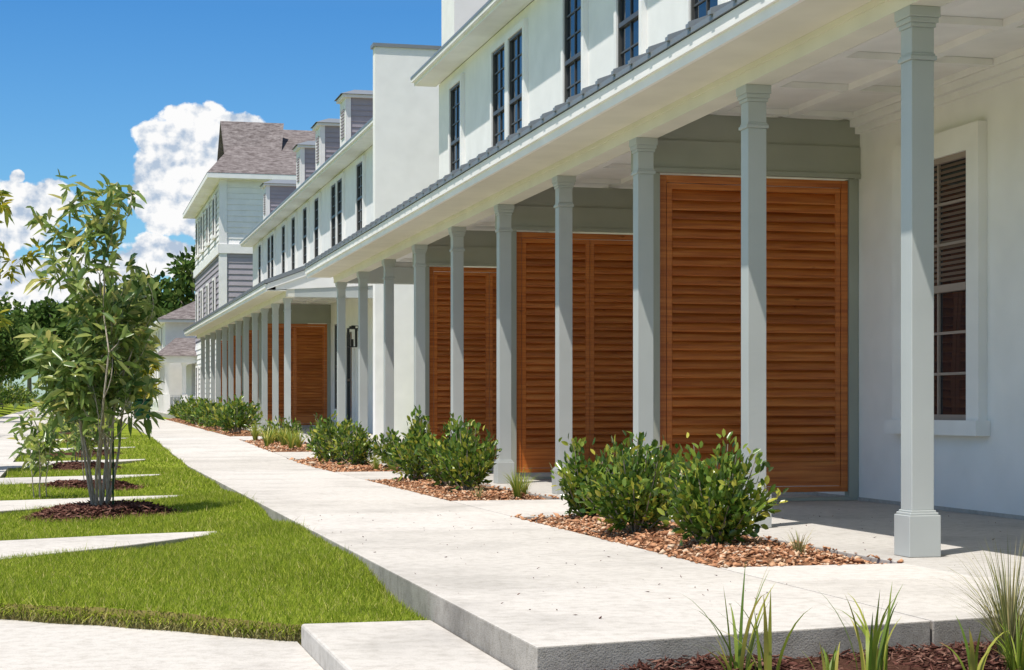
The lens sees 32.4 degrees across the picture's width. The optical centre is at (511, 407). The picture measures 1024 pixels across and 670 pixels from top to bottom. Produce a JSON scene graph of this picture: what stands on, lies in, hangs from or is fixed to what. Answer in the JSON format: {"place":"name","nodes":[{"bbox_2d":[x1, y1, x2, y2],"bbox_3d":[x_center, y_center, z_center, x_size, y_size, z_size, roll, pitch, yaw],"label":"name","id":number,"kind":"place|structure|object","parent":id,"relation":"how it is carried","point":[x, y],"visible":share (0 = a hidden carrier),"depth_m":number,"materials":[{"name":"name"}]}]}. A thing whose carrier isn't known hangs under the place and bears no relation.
{"place":"outdoors","nodes":[
{"label":"outdoors","id":0,"kind":"place"},
{"bbox_2d":[0,407,55,477],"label":"sidewalk","id":1,"kind":"structure","parent":0,"point":[8,447],"depth_m":38.44,"materials":[{"name":"concrete"}]},
{"bbox_2d":[0,189,46,333],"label":"yellowing tree","id":2,"kind":"object","parent":1,"relation":"on","point":[5,208],"visible":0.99,"depth_m":24.04,"materials":[{"name":"green plant"}]},
{"bbox_2d":[8,459,145,470],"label":"cross path","id":3,"kind":"structure","parent":0,"point":[14,465],"depth_m":26.74,"materials":[{"name":"concrete"}]},
{"bbox_2d":[19,447,134,456],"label":"cross path","id":4,"kind":"structure","parent":0,"point":[55,449],"depth_m":31.13,"materials":[{"name":"concrete"}]},
{"bbox_2d":[0,474,159,484],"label":"cross path","id":5,"kind":"structure","parent":0,"point":[26,480],"depth_m":21.60,"materials":[{"name":"concrete"}]},
{"bbox_2d":[0,495,182,514],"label":"cross path","id":6,"kind":"structure","parent":0,"point":[10,505],"depth_m":16.76,"materials":[{"name":"concrete"}]},
{"bbox_2d":[0,402,214,430],"bbox_3d":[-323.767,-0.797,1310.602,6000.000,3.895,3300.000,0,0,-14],"label":"ground","id":7,"kind":"structure","parent":0,"point":[6,410],"depth_m":116.94,"materials":[{"name":"green plant"}]},
{"bbox_2d":[0,388,6,405],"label":"hedge shrub","id":8,"kind":"object","parent":7,"relation":"on","point":[2,398],"visible":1,"depth_m":86.68,"materials":[{"name":"green plant"}]},
{"bbox_2d":[0,379,7,402],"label":"hedge shrub","id":9,"kind":"object","parent":7,"relation":"on","point":[4,395],"visible":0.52,"depth_m":96.10,"materials":[{"name":"green plant"}]},
{"bbox_2d":[0,381,25,407],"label":"hedge shrub","id":10,"kind":"object","parent":7,"relation":"on","point":[11,396],"visible":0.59,"depth_m":110.63,"materials":[{"name":"green plant"}]},
{"bbox_2d":[6,381,33,405],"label":"hedge shrub","id":11,"kind":"object","parent":7,"relation":"on","point":[23,400],"visible":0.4,"depth_m":124.98,"materials":[{"name":"green plant"}]},
{"bbox_2d":[0,253,42,406],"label":"roadside trees","id":12,"kind":"object","parent":7,"relation":"on","point":[12,356],"visible":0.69,"depth_m":95.94,"materials":[{"name":"green plant"}]},
{"bbox_2d":[18,383,41,404],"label":"hedge shrub","id":13,"kind":"object","parent":7,"relation":"on","point":[36,394],"visible":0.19,"depth_m":144.32,"materials":[{"name":"green plant"}]},
{"bbox_2d":[0,245,195,406],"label":"distant trees","id":14,"kind":"object","parent":7,"relation":"on","point":[45,313],"visible":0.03,"depth_m":140.76,"materials":[{"name":"green plant"}]},
{"bbox_2d":[114,358,163,405],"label":"ornamental tree","id":15,"kind":"object","parent":7,"relation":"on","point":[153,369],"visible":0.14,"depth_m":74.39,"materials":[{"name":"green plant"}]},
{"bbox_2d":[148,301,195,410],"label":"white house","id":16,"kind":"structure","parent":7,"relation":"on","point":[175,324],"depth_m":102.34,"materials":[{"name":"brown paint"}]},
{"bbox_2d":[156,338,196,412],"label":"white porch house","id":17,"kind":"structure","parent":7,"relation":"on","point":[182,351],"depth_m":93.47,"materials":[{"name":"paint"}]},
{"bbox_2d":[193,179,266,403],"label":"walls","id":18,"kind":"structure","parent":7,"relation":"on","point":[225,258],"depth_m":77.44,"materials":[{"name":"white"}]},
{"bbox_2d":[195,195,215,402],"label":"windows","id":19,"kind":"structure","parent":18,"relation":"attached to","point":[213,237],"depth_m":84.45,"materials":[{"name":"white metal"}]},
{"bbox_2d":[183,121,315,218],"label":"roof","id":20,"kind":"structure","parent":18,"relation":"on","point":[258,151],"depth_m":81.71,"materials":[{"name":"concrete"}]},
{"bbox_2d":[183,43,441,436],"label":"townhouse","id":21,"kind":"structure","parent":7,"relation":"on","point":[367,157],"depth_m":43.87,"materials":[{"name":"white paint"}]},
{"bbox_2d":[215,332,241,401],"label":"louvered wood screen","id":22,"kind":"object","parent":21,"relation":"attached to","point":[221,365],"visible":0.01,"depth_m":63.72,"materials":[{"name":"brown wood"}]},
{"bbox_2d":[227,325,243,399],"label":"louvered wood screen","id":23,"kind":"object","parent":21,"relation":"attached to","point":[234,361],"visible":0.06,"depth_m":58.77,"materials":[{"name":"brown wood"}]},
{"bbox_2d":[241,317,307,412],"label":"louvered wood screen","id":24,"kind":"object","parent":21,"relation":"attached to","point":[250,359],"visible":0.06,"depth_m":53.82,"materials":[{"name":"brown wood"}]},
{"bbox_2d":[258,304,330,427],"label":"louvered wood screen","id":25,"kind":"object","parent":21,"relation":"attached to","point":[310,370],"visible":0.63,"depth_m":49.12,"materials":[{"name":"brown wood"}]},
{"bbox_2d":[258,155,365,427],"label":"windows","id":26,"kind":"structure","parent":21,"relation":"in","point":[337,186],"depth_m":48.22,"materials":[{"name":"white metal"}]},
{"bbox_2d":[347,325,357,346],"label":"wall lantern","id":27,"kind":"object","parent":21,"relation":"attached to","point":[352,340],"depth_m":43.68,"materials":[{"name":"black metal"}]},
{"bbox_2d":[115,408,1023,669],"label":"concrete walk","id":28,"kind":"structure","parent":7,"relation":"on","point":[636,622],"depth_m":8.53,"materials":[{"name":"grey concrete"}]},
{"bbox_2d":[134,399,150,418],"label":"utility cabinet","id":29,"kind":"object","parent":28,"relation":"on","point":[137,413],"visible":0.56,"depth_m":68.70,"materials":[{"name":"green paint"}]},
{"bbox_2d":[166,418,184,421],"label":"gravel bed","id":30,"kind":"object","parent":28,"relation":"in","point":[175,419],"visible":0.4,"depth_m":64.60,"materials":[{"name":"stone"}]},
{"bbox_2d":[167,395,182,417],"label":"shrub","id":31,"kind":"object","parent":30,"relation":"on","point":[176,401],"visible":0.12,"depth_m":66.86,"materials":[{"name":"green plant"}]},
{"bbox_2d":[168,400,184,418],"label":"shrub","id":32,"kind":"object","parent":30,"relation":"on","point":[173,410],"visible":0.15,"depth_m":63.83,"materials":[{"name":"green plant"}]},
{"bbox_2d":[174,421,197,425],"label":"gravel bed","id":33,"kind":"object","parent":28,"relation":"in","point":[186,423],"visible":0.21,"depth_m":57.34,"materials":[{"name":"brown gravel"}]},
{"bbox_2d":[175,394,198,422],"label":"shrub","id":34,"kind":"object","parent":33,"relation":"on","point":[184,408],"visible":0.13,"depth_m":56.09,"materials":[{"name":"green plant"}]},
{"bbox_2d":[173,397,203,418],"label":"shrub","id":35,"kind":"object","parent":33,"relation":"on","point":[189,406],"visible":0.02,"depth_m":58.18,"materials":[{"name":"green plant"}]},
{"bbox_2d":[188,425,232,429],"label":"gravel bed","id":36,"kind":"object","parent":28,"relation":"in","point":[202,427],"visible":0.2,"depth_m":48.85,"materials":[{"name":"brown gravel"}]},
{"bbox_2d":[180,398,210,424],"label":"shrub","id":37,"kind":"object","parent":36,"relation":"on","point":[190,411],"visible":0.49,"depth_m":52.25,"materials":[{"name":"green plant"}]},
{"bbox_2d":[191,396,217,426],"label":"shrub","id":38,"kind":"object","parent":36,"relation":"on","point":[201,411],"visible":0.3,"depth_m":48.89,"materials":[{"name":"green plant"}]},
{"bbox_2d":[202,396,221,417],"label":"shrub","id":39,"kind":"object","parent":36,"relation":"on","point":[218,398],"visible":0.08,"depth_m":50.95,"materials":[{"name":"green plant"}]},
{"bbox_2d":[206,428,262,436],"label":"gravel bed","id":40,"kind":"object","parent":28,"relation":"in","point":[241,433],"visible":0.52,"depth_m":41.35,"materials":[{"name":"brown gravel"}]},
{"bbox_2d":[198,398,230,429],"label":"shrub","id":41,"kind":"object","parent":40,"relation":"on","point":[211,422],"visible":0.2,"depth_m":44.74,"materials":[{"name":"green plant"}]},
{"bbox_2d":[209,397,259,432],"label":"shrub","id":42,"kind":"object","parent":40,"relation":"on","point":[236,416],"visible":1,"depth_m":41.34,"materials":[{"name":"green plant"}]},
{"bbox_2d":[217,391,262,430],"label":"shrub","id":43,"kind":"object","parent":40,"relation":"on","point":[254,406],"visible":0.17,"depth_m":43.24,"materials":[{"name":"green plant"}]},
{"bbox_2d":[239,439,312,451],"bbox_3d":[-4.328,0.715,33.439,1.193,0.236,6.084,0,0,-14],"label":"gravel bed","id":44,"kind":"object","parent":28,"relation":"in","point":[273,447],"visible":0.39,"depth_m":32.05,"materials":[{"name":"brown gravel"}]},
{"bbox_2d":[245,423,260,440],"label":"daylily","id":45,"kind":"object","parent":44,"relation":"on","point":[255,433],"visible":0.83,"depth_m":35.55,"materials":[{"name":"green plant"}]},
{"bbox_2d":[255,427,271,445],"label":"daylily","id":46,"kind":"object","parent":44,"relation":"on","point":[266,439],"visible":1,"depth_m":33.06,"materials":[{"name":"green plant"}]},
{"bbox_2d":[257,428,276,443],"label":"daylily","id":47,"kind":"object","parent":44,"relation":"on","point":[271,436],"visible":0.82,"depth_m":33.36,"materials":[{"name":"green plant"}]},
{"bbox_2d":[268,426,279,442],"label":"daylily","id":48,"kind":"object","parent":44,"relation":"on","point":[273,439],"visible":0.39,"depth_m":33.93,"materials":[{"name":"green plant"}]},
{"bbox_2d":[269,427,281,442],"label":"daylily","id":49,"kind":"object","parent":44,"relation":"on","point":[276,440],"visible":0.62,"depth_m":34.09,"materials":[{"name":"green plant"}]},
{"bbox_2d":[278,427,288,444],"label":"daylily","id":50,"kind":"object","parent":44,"relation":"on","point":[285,442],"visible":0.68,"depth_m":32.43,"materials":[{"name":"green plant"}]},
{"bbox_2d":[260,415,306,440],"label":"shrub","id":51,"kind":"object","parent":44,"relation":"on","point":[294,424],"visible":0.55,"depth_m":34.33,"materials":[{"name":"green plant"}]},
{"bbox_2d":[276,428,291,445],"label":"daylily","id":52,"kind":"object","parent":44,"relation":"on","point":[281,436],"visible":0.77,"depth_m":32.45,"materials":[{"name":"green plant"}]},
{"bbox_2d":[283,427,298,449],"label":"daylily","id":53,"kind":"object","parent":44,"relation":"on","point":[292,440],"visible":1,"depth_m":31.06,"materials":[{"name":"green plant"}]},
{"bbox_2d":[294,427,305,446],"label":"daylily","id":54,"kind":"object","parent":44,"relation":"on","point":[298,441],"visible":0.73,"depth_m":31.57,"materials":[{"name":"green plant"}]},
{"bbox_2d":[287,457,403,471],"bbox_3d":[-2.422,0.826,25.633,1.208,0.197,5.005,0,0,-14],"label":"gravel bed","id":55,"kind":"object","parent":28,"relation":"in","point":[328,465],"visible":0.42,"depth_m":24.44,"materials":[{"name":"brown gravel"}]},
{"bbox_2d":[301,410,351,458],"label":"shrub","id":56,"kind":"object","parent":55,"relation":"on","point":[319,437],"visible":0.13,"depth_m":27.27,"materials":[{"name":"green plant"}]},
{"bbox_2d":[305,415,357,463],"bbox_3d":[-2.651,0.480,26.089,0.911,0.778,0.833,0,0,-36],"label":"shrub","id":57,"kind":"object","parent":55,"relation":"on","point":[329,433],"visible":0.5,"depth_m":26.02,"materials":[{"name":"green plant"}]},
{"bbox_2d":[328,421,378,464],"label":"shrub","id":58,"kind":"object","parent":55,"relation":"on","point":[359,448],"visible":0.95,"depth_m":24.71,"materials":[{"name":"green plant"}]},
{"bbox_2d":[369,427,407,467],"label":"shrub","id":59,"kind":"object","parent":55,"relation":"on","point":[377,448],"visible":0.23,"depth_m":23.86,"materials":[{"name":"green plant"}]},
{"bbox_2d":[366,477,560,500],"bbox_3d":[-0.623,0.843,18.430,1.169,0.139,5.006,0,0,-14],"label":"gravel bed","id":60,"kind":"object","parent":28,"relation":"in","point":[426,487],"visible":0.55,"depth_m":17.23,"materials":[{"name":"brown gravel"}]},
{"bbox_2d":[382,405,444,480],"bbox_3d":[-1.051,0.401,19.829,0.830,0.888,0.742,0,0,-14],"label":"shrub","id":61,"kind":"object","parent":60,"relation":"on","point":[409,465],"visible":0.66,"depth_m":19.78,"materials":[{"name":"green plant"}]},
{"bbox_2d":[412,412,473,486],"bbox_3d":[-0.669,0.448,18.370,0.692,0.813,0.853,0,0,-14],"label":"shrub","id":62,"kind":"object","parent":60,"relation":"on","point":[429,461],"visible":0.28,"depth_m":18.36,"materials":[{"name":"green plant"}]},
{"bbox_2d":[429,418,501,491],"bbox_3d":[-0.468,0.475,17.298,0.736,0.764,0.760,0,0,-14],"label":"shrub","id":63,"kind":"object","parent":60,"relation":"on","point":[464,464],"visible":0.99,"depth_m":17.22,"materials":[{"name":"green plant"}]},
{"bbox_2d":[320,509,1000,618],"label":"leaf litter","id":64,"kind":"object","parent":28,"relation":"on","point":[617,554],"visible":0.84,"depth_m":9.21,"materials":[{"name":"brown plant"}]},
{"bbox_2d":[510,513,903,567],"bbox_3d":[1.071,0.840,11.568,1.167,0.150,4.588,0,0,-14],"label":"gravel bed","id":65,"kind":"object","parent":28,"relation":"in","point":[758,551],"visible":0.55,"depth_m":10.34,"materials":[{"name":"brown gravel"}]},
{"bbox_2d":[550,434,619,519],"bbox_3d":[0.593,0.514,13.204,0.602,0.663,0.756,0,0,10],"label":"shrub","id":66,"kind":"object","parent":65,"relation":"on","point":[574,476],"visible":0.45,"depth_m":13.06,"materials":[{"name":"green plant"}]},
{"bbox_2d":[568,430,673,532],"bbox_3d":[0.781,0.501,11.647,0.808,0.716,0.779,0,0,-14],"label":"shrub","id":67,"kind":"object","parent":65,"relation":"on","point":[634,487],"visible":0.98,"depth_m":11.56,"materials":[{"name":"green plant"}]},
{"bbox_2d":[608,434,690,516],"bbox_3d":[0.992,0.518,12.512,0.532,0.700,0.746,0,0,30],"label":"shrub","id":68,"kind":"object","parent":65,"relation":"on","point":[654,443],"visible":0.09,"depth_m":12.46,"materials":[{"name":"green plant"}]},
{"bbox_2d":[653,428,788,545],"bbox_3d":[1.234,0.493,10.579,0.853,0.740,0.854,0,0,-14],"label":"shrub","id":69,"kind":"object","parent":65,"relation":"on","point":[717,508],"visible":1,"depth_m":10.47,"materials":[{"name":"green plant"}]},
{"bbox_2d":[303,0,1023,557],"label":"townhouse","id":70,"kind":"structure","parent":7,"relation":"on","point":[563,98],"depth_m":14.42,"materials":[{"name":"white paint"}]},
{"bbox_2d":[413,230,548,458],"bbox_3d":[-0.400,-0.881,25.946,2.128,3.438,0.170,0,0,-14],"label":"louvered wood screen","id":71,"kind":"object","parent":70,"relation":"attached to","point":[480,346],"visible":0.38,"depth_m":25.87,"materials":[{"name":"brown wood"}]},
{"bbox_2d":[495,187,632,478],"bbox_3d":[0.856,-0.881,20.859,2.128,3.438,0.170,0,0,-14],"label":"louvered wood screen","id":72,"kind":"object","parent":70,"relation":"attached to","point":[602,338],"visible":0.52,"depth_m":20.83,"materials":[{"name":"brown wood"}]},
{"bbox_2d":[448,0,727,173],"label":"upper windows","id":73,"kind":"structure","parent":70,"relation":"in","point":[509,55],"depth_m":27.72,"materials":[{"name":"white wood"}]},
{"bbox_2d":[631,115,860,500],"bbox_3d":[2.108,-0.881,15.791,2.128,3.438,0.170,0,0,-14],"label":"louvered wood screen","id":74,"kind":"object","parent":70,"relation":"attached to","point":[812,335],"visible":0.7,"depth_m":15.84,"materials":[{"name":"brown wood"}]},
{"bbox_2d":[884,120,989,435],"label":"ground floor windows","id":75,"kind":"structure","parent":70,"relation":"in","point":[960,153],"depth_m":14.18,"materials":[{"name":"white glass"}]},
{"bbox_2d":[604,638,1020,669],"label":"mulch bed","id":76,"kind":"object","parent":7,"relation":"on","point":[931,657],"visible":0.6,"depth_m":6.50,"materials":[{"name":"brown wood"}]},
{"bbox_2d":[690,630,763,669],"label":"daylily","id":77,"kind":"object","parent":76,"relation":"on","point":[728,666],"visible":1,"depth_m":5.93,"materials":[{"name":"green plant"}]},
{"bbox_2d":[685,562,775,669],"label":"daylily","id":78,"kind":"object","parent":76,"relation":"on","point":[740,649],"visible":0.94,"depth_m":6.10,"materials":[{"name":"green plant"}]},
{"bbox_2d":[716,592,810,669],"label":"daylily","id":79,"kind":"object","parent":76,"relation":"on","point":[767,657],"visible":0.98,"depth_m":6.01,"materials":[{"name":"green plant"}]},
{"bbox_2d":[803,642,838,669],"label":"daylily","id":80,"kind":"object","parent":76,"relation":"on","point":[830,666],"visible":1,"depth_m":5.91,"materials":[{"name":"green plant"}]},
{"bbox_2d":[822,643,865,669],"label":"daylily","id":81,"kind":"object","parent":76,"relation":"on","point":[835,661],"visible":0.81,"depth_m":6.10,"materials":[{"name":"green plant"}]},
{"bbox_2d":[822,586,901,669],"bbox_3d":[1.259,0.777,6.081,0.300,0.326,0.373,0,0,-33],"label":"daylily","id":82,"kind":"object","parent":76,"relation":"on","point":[872,646],"visible":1,"depth_m":6.07,"materials":[{"name":"green plant"}]},
{"bbox_2d":[943,617,1008,669],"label":"daylily","id":83,"kind":"object","parent":76,"relation":"on","point":[972,657],"visible":1,"depth_m":6.13,"materials":[{"name":"green plant"}]},
{"bbox_2d":[0,531,216,558],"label":"cross path","id":84,"kind":"structure","parent":0,"point":[10,547],"depth_m":12.20,"materials":[{"name":"concrete"}]},
{"bbox_2d":[0,619,322,669],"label":"pavement","id":85,"kind":"structure","parent":0,"point":[27,645],"depth_m":7.67,"materials":[{"name":"concrete"}]},
{"bbox_2d":[0,416,433,644],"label":"lawn","id":86,"kind":"structure","parent":0,"point":[125,430],"depth_m":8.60,"materials":[{"name":"plant"}]},
{"bbox_2d":[4,385,78,497],"bbox_3d":[-4.652,0.301,17.581,0.798,1.200,0.919,0,0,-33],"label":"young magnolia tree","id":87,"kind":"object","parent":86,"relation":"on","point":[38,451],"visible":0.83,"depth_m":17.57,"materials":[{"name":"green plant"}]},
{"bbox_2d":[56,415,95,461],"bbox_3d":[-6.161,0.186,24.880,0.822,1.350,0.882,0,0,-14],"label":"young magnolia tree","id":88,"kind":"object","parent":86,"relation":"on","point":[76,435],"visible":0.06,"depth_m":24.79,"materials":[{"name":"green plant"}]},
{"bbox_2d":[44,449,122,457],"bbox_3d":[-7.208,0.756,29.623,1.357,0.167,1.336,0,0,-14],"label":"mulch mound","id":89,"kind":"object","parent":86,"relation":"on","point":[94,452],"visible":0.29,"depth_m":29.32,"materials":[{"name":"brown wood"}]},
{"bbox_2d":[50,460,120,470],"bbox_3d":[-6.022,0.807,24.775,1.248,0.160,1.250,0,0,-14],"label":"mulch mound","id":90,"kind":"object","parent":86,"relation":"on","point":[74,465],"visible":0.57,"depth_m":24.45,"materials":[{"name":"brown wood"}]},
{"bbox_2d":[38,478,143,490],"bbox_3d":[-4.784,0.886,20.042,1.273,0.177,1.230,0,0,-14],"label":"mulch mound","id":91,"kind":"object","parent":86,"relation":"on","point":[82,484],"visible":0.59,"depth_m":19.79,"materials":[{"name":"brown wood"}]},
{"bbox_2d":[61,373,117,480],"bbox_3d":[-4.768,0.237,19.987,0.777,1.309,0.787,0,0,-35],"label":"young magnolia tree","id":92,"kind":"object","parent":91,"relation":"on","point":[88,439],"visible":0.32,"depth_m":19.90,"materials":[{"name":"green plant"}]},
{"bbox_2d":[14,168,170,505],"bbox_3d":[-3.627,-0.556,15.284,1.344,2.965,1.426,0,0,-14],"label":"young magnolia tree","id":93,"kind":"object","parent":86,"relation":"on","point":[114,324],"visible":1,"depth_m":15.00,"materials":[{"name":"green plant"}]},
{"bbox_2d":[20,498,182,521],"bbox_3d":[-3.554,0.889,15.296,1.411,0.220,1.406,0,0,-14],"label":"mulch mound","id":94,"kind":"object","parent":86,"relation":"on","point":[123,507],"visible":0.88,"depth_m":14.99,"materials":[{"name":"brown wood"}]},
{"bbox_2d":[112,355,113,504],"bbox_3d":[-3.472,0.215,15.222,0.080,1.450,0.020,0,0,-14],"label":"tree stake","id":95,"kind":"object","parent":86,"relation":"on","point":[113,458],"visible":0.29,"depth_m":15.22,"materials":[{"name":"green paint"}]},
{"bbox_2d":[0,0,441,402],"label":"sky","id":96,"kind":"structure","parent":0,"point":[137,94],"materials":[{"name":"blue"}]},
{"bbox_2d":[365,453,387,468],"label":"ornamental grass","id":97,"kind":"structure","parent":0,"point":[376,464],"depth_m":23.63,"materials":[{"name":"green plant"}]},
{"bbox_2d":[385,455,395,469],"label":"ornamental grass","id":98,"kind":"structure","parent":0,"point":[390,466],"depth_m":23.58,"materials":[{"name":"green plant"}]},
{"bbox_2d":[301,620,512,669],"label":"concrete step","id":99,"kind":"object","parent":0,"point":[411,645],"visible":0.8,"depth_m":7.09,"materials":[{"name":"white concrete"}]},
{"bbox_2d":[471,485,485,498],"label":"ornamental grass","id":100,"kind":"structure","parent":0,"point":[478,495],"depth_m":16.30,"materials":[{"name":"plant"}]},
{"bbox_2d":[502,469,539,494],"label":"ornamental grass","id":101,"kind":"object","parent":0,"point":[525,489],"depth_m":16.83,"materials":[{"name":"green plant"}]},
{"bbox_2d":[502,464,547,497],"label":"ornamental grass","id":102,"kind":"object","parent":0,"point":[515,484],"depth_m":16.36,"materials":[{"name":"green plant"}]},
{"bbox_2d":[150,411,1023,576],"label":"porch floor","id":103,"kind":"structure","parent":0,"point":[849,527],"depth_m":11.99,"materials":[{"name":"concrete"}]},
{"bbox_2d":[779,528,822,554],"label":"ornamental grass","id":104,"kind":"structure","parent":0,"point":[800,547],"depth_m":9.89,"materials":[{"name":"plant"}]},
{"bbox_2d":[913,528,1023,663],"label":"ornamental grass","id":105,"kind":"object","parent":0,"point":[1010,609],"depth_m":6.45,"materials":[{"name":"green plant"}]},
{"bbox_2d":[974,607,1023,669],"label":"ornamental grass","id":106,"kind":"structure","parent":0,"point":[1016,662],"depth_m":6.20,"materials":[{"name":"green plant"}]}
]}

